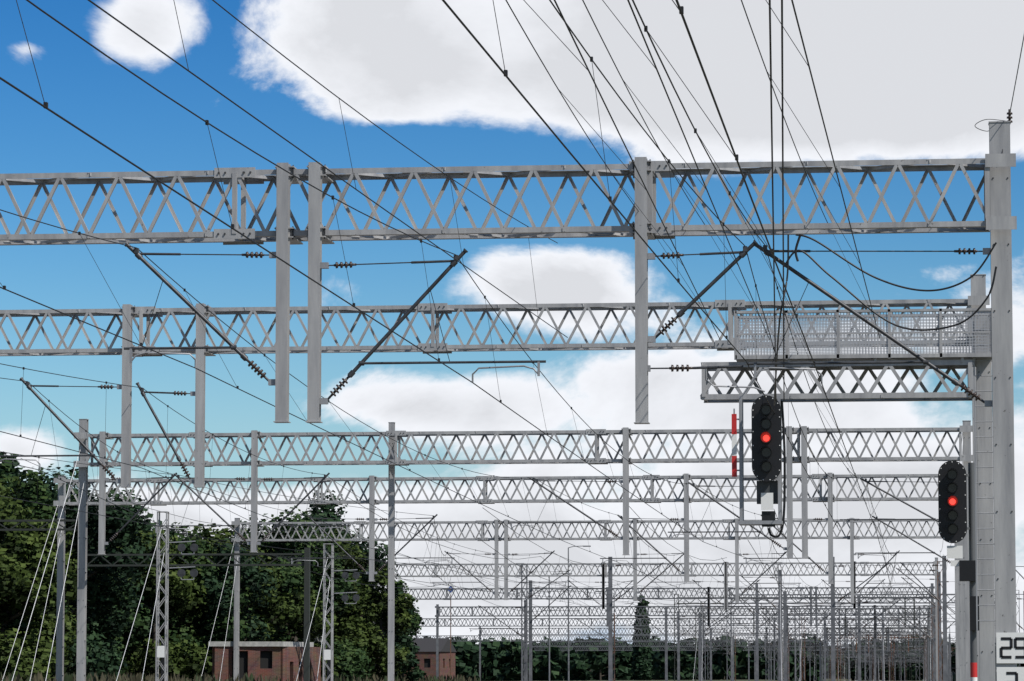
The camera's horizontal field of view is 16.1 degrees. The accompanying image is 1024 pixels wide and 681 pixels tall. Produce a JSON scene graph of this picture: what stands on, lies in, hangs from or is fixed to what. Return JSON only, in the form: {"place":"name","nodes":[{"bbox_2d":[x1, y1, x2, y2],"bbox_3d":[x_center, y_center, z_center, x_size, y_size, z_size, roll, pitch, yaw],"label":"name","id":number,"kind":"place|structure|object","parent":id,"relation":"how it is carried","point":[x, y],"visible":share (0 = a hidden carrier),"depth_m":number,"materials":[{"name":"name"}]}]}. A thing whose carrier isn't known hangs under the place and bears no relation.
{"place":"outdoors","nodes":[
{"label":"outdoors","id":0,"kind":"place"},
{"bbox_2d":[0,0,1023,648],"label":"sky","id":1,"kind":"structure","parent":0,"point":[893,79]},
{"bbox_2d":[563,679,922,680],"bbox_3d":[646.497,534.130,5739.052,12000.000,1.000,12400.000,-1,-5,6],"label":"ground","id":2,"kind":"structure","parent":0,"point":[713,680],"depth_m":836.91,"materials":[{"name":"green plant"}]},
{"bbox_2d":[0,519,309,680],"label":"dark gantries","id":3,"kind":"object","parent":2,"relation":"on","point":[306,619],"visible":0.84,"depth_m":169.75,"materials":[{"name":"grey metal"}]},
{"bbox_2d":[3,448,359,680],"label":"lattice masts","id":4,"kind":"object","parent":2,"relation":"on","point":[162,652],"visible":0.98,"depth_m":142.30,"materials":[{"name":"silver metal"}]},
{"bbox_2d":[0,451,426,680],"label":"trees","id":5,"kind":"object","parent":2,"relation":"on","point":[271,603],"visible":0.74,"depth_m":225.42,"materials":[{"name":"green plant"}]},
{"bbox_2d":[0,670,479,680],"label":"scrub weeds","id":6,"kind":"object","parent":2,"relation":"on","point":[90,677],"visible":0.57,"depth_m":192.73,"materials":[{"name":"green plant"}]},
{"bbox_2d":[208,641,320,680],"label":"brick building","id":7,"kind":"structure","parent":2,"relation":"on","point":[282,661],"depth_m":207.74,"materials":[{"name":"brown brick"}]},
{"bbox_2d":[388,422,394,680],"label":"mast","id":8,"kind":"object","parent":2,"relation":"on","point":[391,544],"visible":0.99,"depth_m":127.32,"materials":[{"name":"grey metal"}]},
{"bbox_2d":[404,638,456,679],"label":"brick house","id":9,"kind":"structure","parent":2,"relation":"on","point":[426,654],"depth_m":604.53,"materials":[{"name":"brown brick"}]},
{"bbox_2d":[0,274,989,680],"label":"gantry","id":10,"kind":"object","parent":2,"relation":"on","point":[976,298],"visible":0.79,"depth_m":85.79,"materials":[{"name":"grey metal"}]},
{"bbox_2d":[0,121,1016,680],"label":"gantry","id":11,"kind":"object","parent":2,"relation":"on","point":[998,223],"visible":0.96,"depth_m":60.41,"materials":[{"name":"grey metal"}]},
{"bbox_2d":[0,0,912,663],"bbox_3d":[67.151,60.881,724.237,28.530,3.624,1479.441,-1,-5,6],"label":"catenary wires","id":12,"kind":"object","parent":11,"relation":"hanging from","point":[504,70],"visible":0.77,"depth_m":49.31,"materials":[{"name":"black metal"}]},
{"bbox_2d":[21,432,962,668],"bbox_3d":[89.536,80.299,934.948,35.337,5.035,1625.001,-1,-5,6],"label":"wires","id":13,"kind":"object","parent":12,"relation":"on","point":[536,575],"visible":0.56,"depth_m":191.02,"materials":[{"name":"grey metal"}]},
{"bbox_2d":[647,365,764,391],"bbox_3d":[3.151,0.627,59.707,2.027,0.473,0.120,-1,-5,6],"label":"registration arm","id":14,"kind":"object","parent":11,"relation":"attached to","point":[672,368],"visible":1,"depth_m":59.70},
{"bbox_2d":[774,36,1023,405],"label":"feeder cables","id":15,"kind":"object","parent":11,"relation":"attached to","point":[1009,114],"visible":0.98,"depth_m":59.45,"materials":[{"name":"black metal"}]},
{"bbox_2d":[996,632,1023,680],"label":"km boards","id":16,"kind":"object","parent":11,"relation":"attached to","point":[1009,647],"visible":1,"depth_m":59.05,"materials":[{"name":"white paint"}]},
{"bbox_2d":[53,473,965,680],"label":"gantry","id":17,"kind":"object","parent":2,"relation":"on","point":[685,500],"visible":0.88,"depth_m":151.53,"materials":[{"name":"grey metal"}]},
{"bbox_2d":[73,419,972,680],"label":"gantry","id":18,"kind":"object","parent":2,"relation":"on","point":[255,463],"visible":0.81,"depth_m":126.40,"materials":[{"name":"grey metal"}]},
{"bbox_2d":[231,518,959,680],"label":"gantry","id":19,"kind":"object","parent":2,"relation":"on","point":[506,538],"visible":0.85,"depth_m":205.34,"materials":[{"name":"grey metal"}]},
{"bbox_2d":[373,557,939,680],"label":"gantry","id":20,"kind":"object","parent":2,"relation":"on","point":[725,575],"visible":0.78,"depth_m":294.31,"materials":[{"name":"grey metal"}]},
{"bbox_2d":[384,583,934,680],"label":"gantry","id":21,"kind":"object","parent":2,"relation":"on","point":[931,587],"visible":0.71,"depth_m":355.82,"materials":[{"name":"metal"}]},
{"bbox_2d":[415,635,925,655],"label":"gantry","id":22,"kind":"object","parent":2,"relation":"on","point":[474,638],"visible":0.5,"depth_m":719.23,"materials":[{"name":"metal"}]},
{"bbox_2d":[421,617,930,654],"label":"gantry","id":23,"kind":"object","parent":2,"relation":"on","point":[494,619],"visible":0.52,"depth_m":514.37,"materials":[{"name":"metal"}]},
{"bbox_2d":[435,603,935,677],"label":"gantry","id":24,"kind":"object","parent":2,"relation":"on","point":[438,611],"visible":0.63,"depth_m":429.80,"materials":[{"name":"metal"}]},
{"bbox_2d":[478,627,927,680],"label":"gantry","id":25,"kind":"object","parent":2,"relation":"on","point":[558,632],"visible":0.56,"depth_m":608.87,"materials":[{"name":"metal"}]},
{"bbox_2d":[413,595,1023,680],"bbox_3d":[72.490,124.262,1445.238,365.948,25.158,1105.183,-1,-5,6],"label":"trees","id":26,"kind":"object","parent":2,"relation":"on","point":[500,660],"visible":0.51,"depth_m":963.93,"materials":[{"name":"green plant"}]},
{"bbox_2d":[522,640,925,680],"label":"gantry","id":27,"kind":"object","parent":2,"relation":"on","point":[810,648],"visible":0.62,"depth_m":848.92,"materials":[{"name":"metal"}]},
{"bbox_2d":[532,646,924,660],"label":"gantry","id":28,"kind":"object","parent":2,"relation":"on","point":[623,648],"visible":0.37,"depth_m":996.11,"materials":[{"name":"metal"}]},
{"bbox_2d":[447,546,1023,680],"bbox_3d":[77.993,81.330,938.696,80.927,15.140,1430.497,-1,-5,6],"label":"catenary masts","id":29,"kind":"object","parent":2,"relation":"on","point":[946,657],"visible":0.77,"depth_m":308.47,"materials":[{"name":"metal"}]},
{"bbox_2d":[566,651,924,662],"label":"gantry","id":30,"kind":"object","parent":2,"relation":"on","point":[872,655],"visible":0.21,"depth_m":1169.21,"materials":[{"name":"metal"}]},
{"bbox_2d":[622,592,1019,680],"bbox_3d":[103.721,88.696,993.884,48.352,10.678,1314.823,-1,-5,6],"label":"old gantries","id":31,"kind":"object","parent":2,"relation":"on","point":[883,620],"visible":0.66,"depth_m":403.29,"materials":[{"name":"metal"}]},
{"bbox_2d":[700,308,995,680],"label":"signal bridge","id":32,"kind":"structure","parent":2,"relation":"on","point":[980,359],"depth_m":71.53,"materials":[{"name":"grey metal"}]},
{"bbox_2d":[732,395,785,537],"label":"signal","id":33,"kind":"object","parent":32,"relation":"hanging from","point":[768,427],"visible":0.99,"depth_m":71.31,"materials":[{"name":"black metal"}]},
{"bbox_2d":[826,654,923,680],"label":"gantry","id":34,"kind":"object","parent":2,"relation":"on","point":[884,657],"visible":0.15,"depth_m":1387.42,"materials":[{"name":"metal"}]},
{"bbox_2d":[938,461,978,680],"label":"signal","id":35,"kind":"object","parent":2,"relation":"on","point":[952,499],"visible":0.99,"depth_m":74.44,"materials":[{"name":"black metal"}]}
]}

